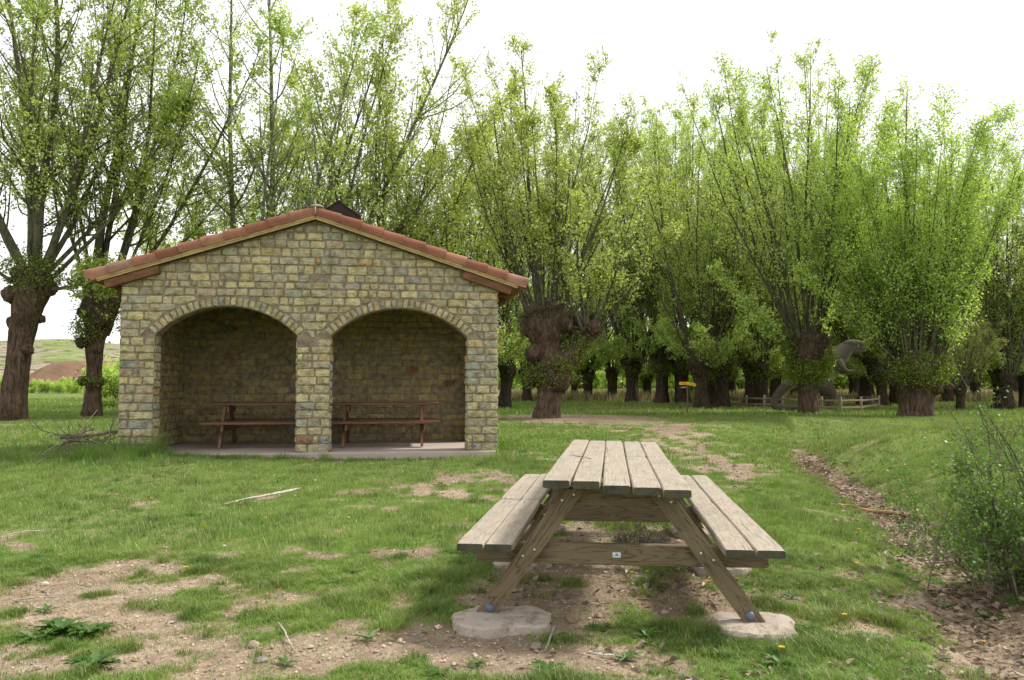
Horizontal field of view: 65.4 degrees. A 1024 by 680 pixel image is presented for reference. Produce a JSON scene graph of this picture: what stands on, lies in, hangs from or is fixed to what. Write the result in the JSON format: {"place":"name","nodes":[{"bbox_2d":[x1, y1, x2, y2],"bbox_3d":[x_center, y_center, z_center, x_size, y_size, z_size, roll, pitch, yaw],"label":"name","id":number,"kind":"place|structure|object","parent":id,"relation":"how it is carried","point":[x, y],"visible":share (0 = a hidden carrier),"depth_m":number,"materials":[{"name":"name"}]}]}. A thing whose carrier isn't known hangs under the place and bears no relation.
{"place":"outdoors","nodes":[
{"label":"outdoors","id":0,"kind":"place"},
{"bbox_2d":[0,339,119,377],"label":"hills","id":1,"kind":"structure","parent":0,"point":[48,351],"depth_m":206.71,"materials":[{"name":"plant"}]},
{"bbox_2d":[29,361,115,390],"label":"earth bank","id":2,"kind":"structure","parent":0,"point":[56,371],"depth_m":122.72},
{"bbox_2d":[0,391,1023,679],"bbox_3d":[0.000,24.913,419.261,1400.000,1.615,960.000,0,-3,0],"label":"ground","id":3,"kind":"structure","parent":0,"point":[454,651],"depth_m":5.13,"materials":[{"name":"soil"}]},
{"bbox_2d":[9,630,60,642],"bbox_3d":[-2.436,1.502,4.057,0.197,0.031,0.195,-3,-4,42],"label":"broadleaf weed","id":4,"kind":"object","parent":3,"relation":"on","point":[27,632],"visible":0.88,"depth_m":4.05,"materials":[{"name":"green plant"}]},
{"bbox_2d":[28,378,41,392],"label":"bush","id":5,"kind":"object","parent":3,"relation":"on","point":[33,383],"visible":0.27,"depth_m":103.54,"materials":[{"name":"green plant"}]},
{"bbox_2d":[13,596,66,600],"bbox_3d":[-2.840,1.555,4.814,0.295,0.017,0.060,1,-3,-12],"label":"fallen stick","id":6,"kind":"object","parent":3,"relation":"on","point":[38,597],"visible":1,"depth_m":4.82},
{"bbox_2d":[33,603,59,611],"bbox_3d":[-2.660,1.532,4.563,0.135,0.028,0.139,2,-4,-25],"label":"weed rosette","id":7,"kind":"object","parent":3,"relation":"on","point":[46,607],"visible":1,"depth_m":4.57,"materials":[{"name":"green plant"}]},
{"bbox_2d":[36,379,57,392],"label":"bush","id":8,"kind":"object","parent":3,"relation":"on","point":[42,386],"visible":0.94,"depth_m":99.61,"materials":[{"name":"green plant"}]},
{"bbox_2d":[49,380,67,392],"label":"bush","id":9,"kind":"object","parent":3,"relation":"on","point":[60,388],"visible":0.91,"depth_m":99.51,"materials":[{"name":"green plant"}]},
{"bbox_2d":[33,617,91,638],"bbox_3d":[-2.307,1.484,4.120,0.266,0.076,0.234,3,-4,-40],"label":"broadleaf weed","id":10,"kind":"object","parent":3,"relation":"on","point":[56,625],"visible":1,"depth_m":4.11,"materials":[{"name":"green plant"}]},
{"bbox_2d":[57,376,75,391],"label":"bush","id":11,"kind":"object","parent":3,"relation":"on","point":[62,379],"visible":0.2,"depth_m":105.48,"materials":[{"name":"green plant"}]},
{"bbox_2d":[26,408,117,453],"bbox_3d":[-7.066,1.566,13.386,2.364,1.417,2.343,0,-3,0],"label":"brush pile","id":12,"kind":"object","parent":3,"relation":"on","point":[73,437],"visible":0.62,"depth_m":13.42,"materials":[{"name":"brown wood"}]},
{"bbox_2d":[63,378,83,393],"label":"bush","id":13,"kind":"object","parent":3,"relation":"on","point":[70,386],"visible":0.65,"depth_m":97.35,"materials":[{"name":"green plant"}]},
{"bbox_2d":[62,647,120,670],"bbox_3d":[-1.904,1.467,3.654,0.254,0.052,0.243,0,-3,0],"label":"broadleaf weed","id":14,"kind":"object","parent":3,"relation":"on","point":[95,654],"visible":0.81,"depth_m":3.66,"materials":[{"name":"green plant"}]},
{"bbox_2d":[67,622,116,636],"bbox_3d":[-2.172,1.490,4.100,0.226,0.059,0.241,0,-3,0],"label":"broadleaf weed","id":15,"kind":"object","parent":3,"relation":"on","point":[95,629],"visible":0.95,"depth_m":4.11,"materials":[{"name":"green plant"}]},
{"bbox_2d":[75,353,119,397],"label":"bush","id":16,"kind":"object","parent":3,"relation":"on","point":[116,366],"visible":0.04,"depth_m":59.33,"materials":[{"name":"green plant"}]},
{"bbox_2d":[76,363,119,399],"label":"bush","id":17,"kind":"object","parent":3,"relation":"on","point":[114,383],"visible":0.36,"depth_m":51.33,"materials":[{"name":"green plant"}]},
{"bbox_2d":[0,0,204,420],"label":"poplar tree","id":18,"kind":"object","parent":3,"relation":"on","point":[30,291],"visible":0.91,"depth_m":22.68,"materials":[{"name":"green plant"}]},
{"bbox_2d":[102,395,118,407],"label":"bush","id":19,"kind":"object","parent":3,"relation":"on","point":[109,401],"visible":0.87,"depth_m":33.80,"materials":[{"name":"green plant"}]},
{"bbox_2d":[0,0,286,416],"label":"poplar tree","id":20,"kind":"object","parent":3,"relation":"on","point":[95,332],"visible":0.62,"depth_m":24.82,"materials":[{"name":"green plant"}]},
{"bbox_2d":[112,172,286,255],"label":"poplar tree","id":21,"kind":"object","parent":3,"relation":"on","point":[153,240],"visible":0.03,"depth_m":34.56,"materials":[{"name":"green plant"}]},
{"bbox_2d":[247,640,259,648],"bbox_3d":[-1.285,1.516,3.965,0.059,0.041,0.078,1,-3,-9],"label":"stone","id":22,"kind":"object","parent":3,"relation":"on","point":[252,643],"visible":0.95,"depth_m":3.94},
{"bbox_2d":[253,656,268,663],"bbox_3d":[-1.176,1.499,3.737,0.068,0.037,0.056,2,-4,-25],"label":"stone","id":23,"kind":"object","parent":3,"relation":"on","point":[262,659],"visible":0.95,"depth_m":3.72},
{"bbox_2d":[224,488,299,504],"bbox_3d":[-2.748,1.733,8.861,0.066,0.082,0.975,-2,-4,36],"label":"fallen stick","id":24,"kind":"object","parent":3,"relation":"on","point":[279,492],"visible":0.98,"depth_m":8.88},
{"bbox_2d":[125,0,442,244],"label":"poplar tree","id":25,"kind":"object","parent":3,"relation":"on","point":[271,196],"visible":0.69,"depth_m":26.69,"materials":[{"name":"green plant"}]},
{"bbox_2d":[273,655,300,663],"bbox_3d":[-1.049,1.489,3.702,0.133,0.023,0.103,-3,-4,38],"label":"weed rosette","id":26,"kind":"object","parent":3,"relation":"on","point":[284,659],"visible":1,"depth_m":3.71,"materials":[{"name":"green plant"}]},
{"bbox_2d":[277,622,296,653],"bbox_3d":[-1.146,1.500,4.051,0.014,0.024,0.536,2,-4,-25],"label":"fallen stick","id":27,"kind":"object","parent":3,"relation":"on","point":[279,624],"visible":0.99,"depth_m":4.02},
{"bbox_2d":[84,200,528,458],"bbox_3d":[-3.329,-0.086,14.118,6.853,4.660,3.296,0,-3,-8],"label":"stone shelter","id":28,"kind":"object","parent":3,"relation":"on","point":[314,312],"visible":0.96,"depth_m":12.95,"materials":[{"name":"stone"}]},
{"bbox_2d":[199,402,295,447],"bbox_3d":[-4.253,1.456,13.870,1.934,0.741,1.440,0,-3,-8],"label":"indoor picnic table","id":29,"kind":"object","parent":28,"relation":"on","point":[232,424],"visible":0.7,"depth_m":13.52,"materials":[{"name":"brown wood"}]},
{"bbox_2d":[331,402,439,446],"bbox_3d":[-2.272,1.472,14.140,1.936,0.740,1.443,0,-3,-8],"label":"indoor picnic table","id":30,"kind":"object","parent":28,"relation":"on","point":[346,421],"visible":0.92,"depth_m":13.83,"materials":[{"name":"brown wood"}]},
{"bbox_2d":[193,0,506,250],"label":"poplar tree","id":31,"kind":"object","parent":3,"relation":"on","point":[358,10],"visible":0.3,"depth_m":28.79,"materials":[{"name":"green plant"}]},
{"bbox_2d":[351,629,383,641],"bbox_3d":[-0.716,1.492,4.015,0.172,0.031,0.167,3,-4,-38],"label":"weed rosette","id":32,"kind":"object","parent":3,"relation":"on","point":[369,636],"visible":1,"depth_m":4.03,"materials":[{"name":"green plant"}]},
{"bbox_2d":[249,13,527,254],"bbox_3d":[-4.868,-4.177,31.296,10.335,14.374,9.479,1,-4,-22],"label":"poplar tree","id":33,"kind":"object","parent":3,"relation":"on","point":[331,116],"visible":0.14,"depth_m":29.27,"materials":[{"name":"green plant"}]},
{"bbox_2d":[424,665,458,675],"bbox_3d":[-0.319,1.468,3.530,0.158,0.024,0.160,0,-3,0],"label":"weed rosette","id":34,"kind":"object","parent":3,"relation":"on","point":[436,671],"visible":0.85,"depth_m":3.54,"materials":[{"name":"green plant"}]},
{"bbox_2d":[358,116,565,355],"bbox_3d":[-2.365,-2.835,31.449,7.690,11.662,8.385,1,-3,-18],"label":"poplar tree","id":35,"kind":"object","parent":3,"relation":"on","point":[481,249],"visible":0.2,"depth_m":29.52,"materials":[{"name":"green plant"}]},
{"bbox_2d":[465,657,486,666],"bbox_3d":[-0.164,1.470,3.641,0.102,0.023,0.127,1,-3,-12],"label":"weed rosette","id":36,"kind":"object","parent":3,"relation":"on","point":[480,661],"visible":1,"depth_m":3.64,"materials":[{"name":"green plant"}]},
{"bbox_2d":[418,96,542,365],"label":"poplar tree","id":37,"kind":"object","parent":3,"relation":"on","point":[510,306],"visible":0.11,"depth_m":33.46,"materials":[{"name":"green plant"}]},
{"bbox_2d":[451,605,550,638],"bbox_3d":[-0.060,1.550,4.297,0.581,0.148,0.474,0,-3,-3],"label":"concrete footing","id":38,"kind":"object","parent":3,"relation":"on","point":[523,620],"visible":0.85,"depth_m":4.17,"materials":[{"name":"concrete"}]},
{"bbox_2d":[434,87,577,408],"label":"poplar tree","id":39,"kind":"object","parent":3,"relation":"on","point":[506,383],"visible":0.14,"depth_m":34.45,"materials":[{"name":"green plant"}]},
{"bbox_2d":[0,545,1023,679],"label":"grass","id":40,"kind":"structure","parent":3,"relation":"on","point":[427,577],"depth_m":4.52,"materials":[{"name":"plant"}]},
{"bbox_2d":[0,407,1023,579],"bbox_3d":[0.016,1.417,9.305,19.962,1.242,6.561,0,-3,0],"label":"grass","id":41,"kind":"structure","parent":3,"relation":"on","point":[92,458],"depth_m":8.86,"materials":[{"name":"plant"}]},
{"bbox_2d":[0,412,1023,480],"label":"grass","id":42,"kind":"structure","parent":3,"relation":"on","point":[940,421],"depth_m":17.08,"materials":[{"name":"plant"}]},
{"bbox_2d":[497,361,526,389],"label":"bush","id":43,"kind":"object","parent":3,"relation":"on","point":[515,385],"visible":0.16,"depth_m":79.44,"materials":[{"name":"green plant"}]},
{"bbox_2d":[493,562,551,570],"bbox_3d":[0.071,1.627,5.700,0.460,0.138,0.403,0,-3,3],"label":"concrete footing","id":44,"kind":"object","parent":3,"relation":"on","point":[504,565],"visible":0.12,"depth_m":5.55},
{"bbox_2d":[481,188,580,400],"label":"poplar tree","id":45,"kind":"object","parent":3,"relation":"on","point":[526,395],"visible":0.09,"depth_m":49.63,"materials":[{"name":"green plant"}]},
{"bbox_2d":[531,642,540,649],"bbox_3d":[0.117,1.498,3.896,0.052,0.036,0.066,0,-3,3],"label":"stone","id":46,"kind":"object","parent":3,"relation":"on","point":[535,645],"visible":0.92,"depth_m":3.88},
{"bbox_2d":[524,524,565,533],"bbox_3d":[0.236,1.712,7.100,0.512,0.148,0.449,1,-3,-10],"label":"concrete footing","id":47,"kind":"object","parent":3,"relation":"on","point":[559,528],"visible":0.09,"depth_m":6.98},
{"bbox_2d":[457,440,785,621],"bbox_3d":[0.735,1.189,5.676,1.658,0.761,3.328,-1,-3,7],"label":"picnic table","id":48,"kind":"object","parent":47,"relation":"on","point":[644,482],"visible":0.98,"depth_m":4.35,"materials":[{"name":"brown wood"}]},
{"bbox_2d":[527,658,563,672],"bbox_3d":[0.149,1.460,3.582,0.189,0.037,0.155,3,-5,-45],"label":"broadleaf weed","id":49,"kind":"object","parent":3,"relation":"on","point":[539,662],"visible":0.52,"depth_m":3.59,"materials":[{"name":"green plant"}]},
{"bbox_2d":[518,268,595,393],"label":"poplar tree","id":50,"kind":"object","parent":3,"relation":"on","point":[577,370],"visible":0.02,"depth_m":52.87,"materials":[{"name":"green plant"}]},
{"bbox_2d":[451,31,690,418],"bbox_3d":[1.104,-3.701,25.085,7.254,12.914,6.366,-3,-4,42],"label":"poplar tree","id":51,"kind":"object","parent":3,"relation":"on","point":[547,323],"visible":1,"depth_m":24.13,"materials":[{"name":"green plant"}]},
{"bbox_2d":[565,612,578,622],"bbox_3d":[0.330,1.522,4.368,0.081,0.056,0.092,1,-4,-21],"label":"stone","id":52,"kind":"object","parent":3,"relation":"on","point":[573,616],"visible":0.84,"depth_m":4.34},
{"bbox_2d":[545,221,622,397],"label":"poplar tree","id":53,"kind":"object","parent":3,"relation":"on","point":[588,378],"visible":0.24,"depth_m":52.81,"materials":[{"name":"green plant"}]},
{"bbox_2d":[565,276,607,392],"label":"poplar tree","id":54,"kind":"object","parent":3,"relation":"on","point":[575,385],"visible":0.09,"depth_m":56.82,"materials":[{"name":"plant"}]},
{"bbox_2d":[565,149,647,399],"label":"poplar tree","id":55,"kind":"object","parent":3,"relation":"on","point":[612,374],"visible":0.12,"depth_m":51.64,"materials":[{"name":"green plant"}]},
{"bbox_2d":[595,365,625,389],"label":"bush","id":56,"kind":"object","parent":3,"relation":"on","point":[621,382],"visible":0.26,"depth_m":81.98,"materials":[{"name":"green plant"}]},
{"bbox_2d":[592,333,631,389],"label":"bush","id":57,"kind":"object","parent":3,"relation":"on","point":[597,386],"visible":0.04,"depth_m":93.13,"materials":[{"name":"green plant"}]},
{"bbox_2d":[611,649,643,660],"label":"broadleaf weed","id":58,"kind":"object","parent":3,"relation":"on","point":[627,655],"visible":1,"depth_m":3.75,"materials":[{"name":"green plant"}]},
{"bbox_2d":[607,300,655,395],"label":"poplar tree","id":59,"kind":"object","parent":3,"relation":"on","point":[649,378],"visible":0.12,"depth_m":53.59,"materials":[{"name":"plant"}]},
{"bbox_2d":[558,109,705,402],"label":"poplar tree","id":60,"kind":"object","parent":3,"relation":"on","point":[631,368],"visible":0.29,"depth_m":47.19,"materials":[{"name":"green plant"}]},
{"bbox_2d":[596,521,677,543],"bbox_3d":[0.997,1.582,6.278,0.741,0.646,0.673,-1,-4,20],"label":"shrub","id":61,"kind":"object","parent":3,"relation":"on","point":[626,538],"visible":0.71,"depth_m":6.30,"materials":[{"name":"green plant"}]},
{"bbox_2d":[631,625,663,637],"bbox_3d":[0.688,1.491,4.064,0.176,0.043,0.150,0,-3,0],"label":"broadleaf weed","id":62,"kind":"object","parent":3,"relation":"on","point":[647,632],"visible":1,"depth_m":4.07,"materials":[{"name":"green plant"}]},
{"bbox_2d":[271,429,1023,679],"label":"leaf litter","id":63,"kind":"object","parent":3,"relation":"on","point":[992,631],"visible":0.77,"depth_m":5.26,"materials":[{"name":"brown plant"}]},
{"bbox_2d":[830,503,924,519],"bbox_3d":[4.152,1.917,8.970,1.006,0.125,0.418,-3,-4,39],"label":"fallen stick","id":64,"kind":"object","parent":63,"relation":"on","point":[882,511],"visible":0.73,"depth_m":9.11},
{"bbox_2d":[576,113,746,403],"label":"poplar tree","id":65,"kind":"object","parent":3,"relation":"on","point":[661,365],"visible":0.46,"depth_m":44.41,"materials":[{"name":"green plant"}]},
{"bbox_2d":[647,358,693,389],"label":"bush","id":66,"kind":"object","parent":3,"relation":"on","point":[670,383],"visible":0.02,"depth_m":74.88,"materials":[{"name":"green plant"}]},
{"bbox_2d":[557,79,789,402],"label":"poplar tree","id":67,"kind":"object","parent":3,"relation":"on","point":[682,373],"visible":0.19,"depth_m":44.43,"materials":[{"name":"green plant"}]},
{"bbox_2d":[673,372,694,391],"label":"bush","id":68,"kind":"object","parent":3,"relation":"on","point":[691,381],"visible":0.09,"depth_m":54.88,"materials":[{"name":"green plant"}]},
{"bbox_2d":[679,381,695,412],"bbox_3d":[6.147,2.047,27.925,0.614,1.236,0.180,0,-3,0],"label":"signpost","id":69,"kind":"object","parent":3,"relation":"on","point":[687,383],"visible":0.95,"depth_m":27.91,"materials":[{"name":"yellow wood"}]},
{"bbox_2d":[669,525,711,538],"bbox_3d":[1.615,1.702,6.914,0.490,0.148,0.458,1,-3,-11],"label":"concrete footing","id":70,"kind":"object","parent":3,"relation":"on","point":[674,530],"visible":0.16,"depth_m":6.84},
{"bbox_2d":[606,51,778,408],"bbox_3d":[8.126,-4.908,36.106,7.805,16.400,7.348,2,-4,-36],"label":"poplar tree","id":71,"kind":"object","parent":3,"relation":"on","point":[699,369],"visible":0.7,"depth_m":35.71,"materials":[{"name":"green plant"}]},
{"bbox_2d":[639,98,792,405],"bbox_3d":[9.847,-4.414,37.959,7.434,15.619,6.998,-3,-4,41],"label":"poplar tree","id":72,"kind":"object","parent":3,"relation":"on","point":[711,391],"visible":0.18,"depth_m":37.61,"materials":[{"name":"green plant"}]},
{"bbox_2d":[624,153,810,407],"bbox_3d":[9.841,-2.485,36.988,7.690,11.662,8.385,3,-5,-43],"label":"poplar tree","id":73,"kind":"object","parent":3,"relation":"on","point":[720,373],"visible":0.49,"depth_m":36.19,"materials":[{"name":"green plant"}]},
{"bbox_2d":[684,255,752,394],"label":"poplar tree","id":74,"kind":"object","parent":3,"relation":"on","point":[732,385],"visible":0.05,"depth_m":55.59,"materials":[{"name":"brown plant"}]},
{"bbox_2d":[691,567,751,576],"bbox_3d":[1.469,1.619,5.564,0.417,0.138,0.376,0,-3,-7],"label":"concrete footing","id":75,"kind":"object","parent":3,"relation":"on","point":[701,571],"visible":0.09,"depth_m":5.42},
{"bbox_2d":[673,84,823,405],"bbox_3d":[12.341,-4.820,40.615,7.991,16.790,7.523,3,-4,-39],"label":"poplar tree","id":76,"kind":"object","parent":3,"relation":"on","point":[749,390],"visible":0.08,"depth_m":39.71,"materials":[{"name":"green plant"}]},
{"bbox_2d":[736,369,769,389],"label":"bush","id":77,"kind":"object","parent":3,"relation":"on","point":[741,383],"visible":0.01,"depth_m":82.75,"materials":[{"name":"green plant"}]},
{"bbox_2d":[711,611,796,643],"bbox_3d":[1.269,1.558,4.167,0.469,0.178,0.478,-1,-3,11],"label":"concrete footing","id":78,"kind":"object","parent":3,"relation":"on","point":[774,623],"visible":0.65,"depth_m":4.11,"materials":[{"name":"concrete"}]},
{"bbox_2d":[671,157,853,407],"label":"poplar tree","id":79,"kind":"object","parent":3,"relation":"on","point":[759,369],"visible":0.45,"depth_m":36.54,"materials":[{"name":"green plant"}]},
{"bbox_2d":[759,652,805,667],"bbox_3d":[1.239,1.476,3.660,0.208,0.048,0.175,0,-3,0],"label":"broadleaf weed","id":80,"kind":"object","parent":3,"relation":"on","point":[774,656],"visible":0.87,"depth_m":3.67,"materials":[{"name":"green plant"}]},
{"bbox_2d":[693,117,874,403],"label":"poplar tree","id":81,"kind":"object","parent":3,"relation":"on","point":[775,382],"visible":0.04,"depth_m":43.55,"materials":[{"name":"green plant"}]},
{"bbox_2d":[675,27,901,414],"bbox_3d":[10.601,-4.222,29.167,7.588,14.494,8.384,-3,-5,43],"label":"poplar tree","id":82,"kind":"object","parent":3,"relation":"on","point":[809,346],"visible":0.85,"depth_m":28.31,"materials":[{"name":"green plant"}]},
{"bbox_2d":[779,589,805,597],"bbox_3d":[1.724,1.571,4.915,0.169,0.035,0.170,0,-3,0],"label":"weed rosette","id":83,"kind":"object","parent":3,"relation":"on","point":[791,594],"visible":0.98,"depth_m":4.93,"materials":[{"name":"green plant"}]},
{"bbox_2d":[729,393,879,412],"bbox_3d":[13.761,2.931,37.516,6.521,0.736,14.752,-2,-4,28],"label":"wooden fence","id":84,"kind":"object","parent":3,"relation":"on","point":[783,399],"visible":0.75,"depth_m":34.93,"materials":[{"name":"brown wood"}]},
{"bbox_2d":[770,339,867,410],"bbox_3d":[12.722,1.464,32.913,4.126,2.999,1.186,0,-3,-7],"label":"dinosaur sculpture","id":85,"kind":"object","parent":3,"relation":"on","point":[847,349],"visible":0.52,"depth_m":32.71,"materials":[{"name":"stone"}]},
{"bbox_2d":[735,46,914,399],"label":"poplar tree","id":86,"kind":"object","parent":3,"relation":"on","point":[813,139],"visible":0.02,"depth_m":45.40,"materials":[{"name":"green plant"}]},
{"bbox_2d":[826,247,878,395],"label":"poplar tree","id":87,"kind":"object","parent":3,"relation":"on","point":[853,384],"visible":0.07,"depth_m":51.70,"materials":[{"name":"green plant"}]},
{"bbox_2d":[833,354,875,390],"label":"bush","id":88,"kind":"object","parent":3,"relation":"on","point":[844,384],"visible":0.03,"depth_m":74.64,"materials":[{"name":"green plant"}]},
{"bbox_2d":[826,235,907,405],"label":"poplar tree","id":89,"kind":"object","parent":3,"relation":"on","point":[879,380],"visible":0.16,"depth_m":39.83,"materials":[{"name":"green plant"}]},
{"bbox_2d":[791,159,961,404],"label":"poplar tree","id":90,"kind":"object","parent":3,"relation":"on","point":[865,389],"visible":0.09,"depth_m":41.67,"materials":[{"name":"green plant"}]},
{"bbox_2d":[808,76,969,403],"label":"poplar tree","id":91,"kind":"object","parent":3,"relation":"on","point":[893,395],"visible":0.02,"depth_m":42.69,"materials":[{"name":"green plant"}]},
{"bbox_2d":[767,75,1023,416],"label":"poplar tree","id":92,"kind":"object","parent":3,"relation":"on","point":[914,307],"visible":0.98,"depth_m":25.48,"materials":[{"name":"green plant"}]},
{"bbox_2d":[859,405,1023,603],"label":"thorny shrub","id":93,"kind":"object","parent":3,"relation":"on","point":[975,544],"visible":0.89,"depth_m":5.46,"materials":[{"name":"green plant"}]},
{"bbox_2d":[929,599,954,606],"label":"broadleaf weed","id":94,"kind":"object","parent":3,"relation":"on","point":[939,601],"visible":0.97,"depth_m":5.34,"materials":[{"name":"green plant"}]},
{"bbox_2d":[893,132,1014,401],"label":"poplar tree","id":95,"kind":"object","parent":3,"relation":"on","point":[947,397],"visible":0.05,"depth_m":49.56,"materials":[{"name":"green plant"}]},
{"bbox_2d":[889,137,1023,408],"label":"poplar tree","id":96,"kind":"object","parent":3,"relation":"on","point":[993,381],"visible":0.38,"depth_m":35.21,"materials":[{"name":"green plant"}]},
{"bbox_2d":[904,336,1023,577],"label":"thorny shrub","id":97,"kind":"object","parent":3,"relation":"on","point":[990,480],"visible":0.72,"depth_m":5.40,"materials":[{"name":"green plant"}]},
{"bbox_2d":[955,364,989,389],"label":"bush","id":98,"kind":"object","parent":3,"relation":"on","point":[982,383],"visible":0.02,"depth_m":80.34,"materials":[{"name":"green plant"}]},
{"bbox_2d":[947,319,998,396],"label":"poplar tree","id":99,"kind":"object","parent":3,"relation":"on","point":[974,385],"visible":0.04,"depth_m":55.64,"materials":[{"name":"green plant"}]},
{"bbox_2d":[946,301,1008,409],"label":"poplar tree","id":100,"kind":"object","parent":3,"relation":"on","point":[978,353],"visible":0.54,"depth_m":32.61,"materials":[{"name":"green plant"}]},
{"bbox_2d":[937,132,1023,409],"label":"poplar tree","id":101,"kind":"object","parent":3,"relation":"on","point":[1004,378],"visible":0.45,"depth_m":34.69,"materials":[{"name":"green plant"}]},
{"bbox_2d":[937,184,1023,407],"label":"poplar tree","id":102,"kind":"object","parent":3,"relation":"on","point":[1020,379],"visible":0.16,"depth_m":35.81,"materials":[{"name":"green plant"}]},
{"bbox_2d":[974,612,1005,619],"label":"broadleaf weed","id":103,"kind":"object","parent":3,"relation":"on","point":[985,615],"visible":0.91,"depth_m":5.08,"materials":[{"name":"green plant"}]},
{"bbox_2d":[971,163,1022,394],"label":"poplar tree","id":104,"kind":"object","parent":3,"relation":"on","point":[1015,386],"visible":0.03,"depth_m":54.68,"materials":[{"name":"green plant"}]},
{"bbox_2d":[0,0,1023,343],"label":"sky","id":105,"kind":"structure","parent":0,"point":[977,45],"materials":[{"name":"white"}]},
{"bbox_2d":[28,397,1023,415],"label":"grass","id":106,"kind":"structure","parent":0,"point":[63,405],"depth_m":32.51,"materials":[{"name":"plant"}]},
{"bbox_2d":[497,388,1018,401],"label":"dry grass","id":107,"kind":"structure","parent":0,"point":[596,395],"depth_m":50.98,"materials":[{"name":"plant"}]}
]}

